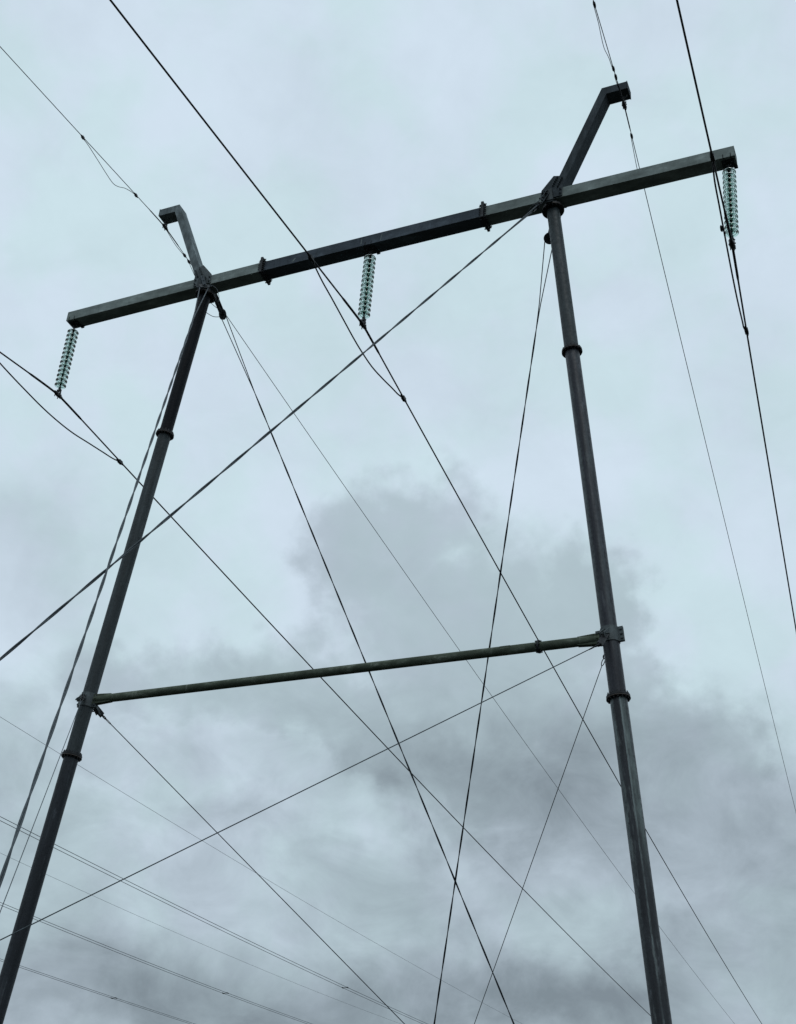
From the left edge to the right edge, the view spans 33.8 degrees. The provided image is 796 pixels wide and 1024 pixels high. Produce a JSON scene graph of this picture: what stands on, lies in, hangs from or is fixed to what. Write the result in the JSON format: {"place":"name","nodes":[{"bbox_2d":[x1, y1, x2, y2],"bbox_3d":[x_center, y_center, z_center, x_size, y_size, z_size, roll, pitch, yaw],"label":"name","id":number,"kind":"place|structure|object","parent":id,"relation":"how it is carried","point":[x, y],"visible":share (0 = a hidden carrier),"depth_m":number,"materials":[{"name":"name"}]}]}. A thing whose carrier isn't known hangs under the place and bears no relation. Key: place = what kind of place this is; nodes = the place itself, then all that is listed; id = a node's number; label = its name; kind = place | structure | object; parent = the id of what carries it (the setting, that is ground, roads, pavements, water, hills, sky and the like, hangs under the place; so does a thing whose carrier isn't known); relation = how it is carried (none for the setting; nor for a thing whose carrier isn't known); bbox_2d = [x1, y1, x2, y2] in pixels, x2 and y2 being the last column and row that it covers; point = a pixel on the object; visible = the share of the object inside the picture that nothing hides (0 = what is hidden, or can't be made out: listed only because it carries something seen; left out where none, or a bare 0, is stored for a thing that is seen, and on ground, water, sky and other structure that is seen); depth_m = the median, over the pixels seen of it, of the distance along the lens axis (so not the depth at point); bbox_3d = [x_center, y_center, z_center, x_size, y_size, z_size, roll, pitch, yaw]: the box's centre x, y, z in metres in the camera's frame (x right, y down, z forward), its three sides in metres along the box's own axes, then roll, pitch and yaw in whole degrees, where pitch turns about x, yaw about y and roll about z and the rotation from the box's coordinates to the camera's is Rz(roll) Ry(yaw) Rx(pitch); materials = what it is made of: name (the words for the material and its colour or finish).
{"place":"outdoors","nodes":[
{"label":"outdoors","id":0,"kind":"place"},
{"bbox_2d":[1,959,193,1023],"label":"bundled conductor","id":1,"kind":"object","parent":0,"point":[100,994],"visible":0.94,"depth_m":98.25,"materials":[{"name":"metal"}]},
{"bbox_2d":[0,902,310,1023],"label":"bundled conductor","id":2,"kind":"object","parent":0,"point":[153,964],"visible":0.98,"depth_m":89.26,"materials":[{"name":"metal"}]},
{"bbox_2d":[1,853,397,1022],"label":"overhead wire","id":3,"kind":"object","parent":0,"point":[189,938],"visible":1,"depth_m":104.27,"materials":[{"name":"grey metal"}]},
{"bbox_2d":[0,816,426,1023],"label":"bundled conductor","id":4,"kind":"object","parent":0,"point":[203,918],"visible":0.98,"depth_m":77.85,"materials":[{"name":"metal"}]},
{"bbox_2d":[1,717,521,1023],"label":"overhead wire","id":5,"kind":"object","parent":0,"point":[233,859],"visible":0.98,"depth_m":84.41,"materials":[{"name":"grey metal"}]},
{"bbox_2d":[0,0,795,1023],"label":"sky","id":6,"kind":"structure","parent":0,"point":[352,119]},
{"bbox_3d":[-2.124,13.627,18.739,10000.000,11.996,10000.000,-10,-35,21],"label":"ground","id":7,"kind":"structure","parent":0,"visible":0},
{"bbox_2d":[0,81,737,1023],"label":"transmission tower","id":8,"kind":"structure","parent":7,"relation":"on","point":[564,191],"depth_m":27.66,"materials":[{"name":"metal"}]},
{"bbox_2d":[0,694,85,911],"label":"guy wire","id":9,"kind":"object","parent":8,"relation":"attached to","point":[82,697],"visible":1,"depth_m":22.01,"materials":[{"name":"metal"}]},
{"bbox_2d":[55,325,78,391],"bbox_3d":[-8.522,-3.966,33.706,0.318,2.197,0.295,-10,-35,21],"label":"insulator string","id":10,"kind":"object","parent":8,"relation":"hanging from","point":[66,357],"visible":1,"depth_m":33.68,"materials":[{"name":"glass"}]},
{"bbox_2d":[0,352,650,1015],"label":"conductor","id":11,"kind":"object","parent":10,"relation":"hanging from","point":[58,394],"visible":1,"depth_m":37.65,"materials":[{"name":"metal"}]},
{"bbox_2d":[0,275,218,886],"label":"guy wire","id":12,"kind":"object","parent":8,"relation":"attached to","point":[203,285],"visible":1,"depth_m":18.82,"materials":[{"name":"metal"}]},
{"bbox_2d":[94,706,404,1023],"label":"guy wire","id":13,"kind":"object","parent":8,"relation":"attached to","point":[101,713],"visible":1,"depth_m":27.53,"materials":[{"name":"metal"}]},
{"bbox_2d":[0,188,549,660],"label":"guy wire","id":14,"kind":"object","parent":8,"relation":"attached to","point":[48,618],"visible":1,"depth_m":23.10,"materials":[{"name":"metal"}]},
{"bbox_2d":[0,630,608,940],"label":"guy wire","id":15,"kind":"object","parent":8,"relation":"attached to","point":[601,640],"visible":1,"depth_m":20.28,"materials":[{"name":"metal"}]},
{"bbox_2d":[207,293,514,1023],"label":"guy wire","id":16,"kind":"object","parent":8,"relation":"attached to","point":[222,313],"visible":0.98,"depth_m":31.39,"materials":[{"name":"metal"}]},
{"bbox_2d":[358,250,375,320],"bbox_3d":[-0.726,-5.321,30.760,0.304,2.197,0.295,-10,-35,21],"label":"insulator string","id":17,"kind":"object","parent":8,"relation":"hanging from","point":[366,290],"visible":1,"depth_m":30.71,"materials":[{"name":"glass"}]},
{"bbox_2d":[109,0,761,1023],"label":"conductor","id":18,"kind":"object","parent":17,"relation":"hanging from","point":[361,322],"visible":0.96,"depth_m":30.03,"materials":[{"name":"metal"}]},
{"bbox_2d":[0,46,734,1023],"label":"ground wire","id":19,"kind":"object","parent":8,"relation":"attached to","point":[286,402],"visible":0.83,"depth_m":36.12,"materials":[{"name":"metal"}]},
{"bbox_2d":[433,230,551,1023],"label":"guy wire","id":20,"kind":"object","parent":8,"relation":"attached to","point":[547,238],"visible":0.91,"depth_m":30.07,"materials":[{"name":"metal"}]},
{"bbox_2d":[474,655,604,1023],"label":"guy wire","id":21,"kind":"object","parent":8,"relation":"attached to","point":[542,832],"visible":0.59,"depth_m":25.20,"materials":[{"name":"metal"}]},
{"bbox_2d":[593,0,795,810],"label":"ground wire","id":22,"kind":"object","parent":8,"relation":"attached to","point":[624,104],"visible":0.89,"depth_m":33.58,"materials":[{"name":"metal"}]},
{"bbox_2d":[722,164,738,238],"bbox_3d":[7.047,-6.575,27.758,0.367,2.218,0.295,-10,-35,21],"label":"insulator string","id":23,"kind":"object","parent":8,"relation":"hanging from","point":[730,191],"visible":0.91,"depth_m":27.74,"materials":[{"name":"glass"}]},
{"bbox_2d":[676,0,795,630],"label":"conductor","id":24,"kind":"object","parent":23,"relation":"hanging from","point":[732,243],"visible":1,"depth_m":27.05,"materials":[{"name":"metal"}]}
]}

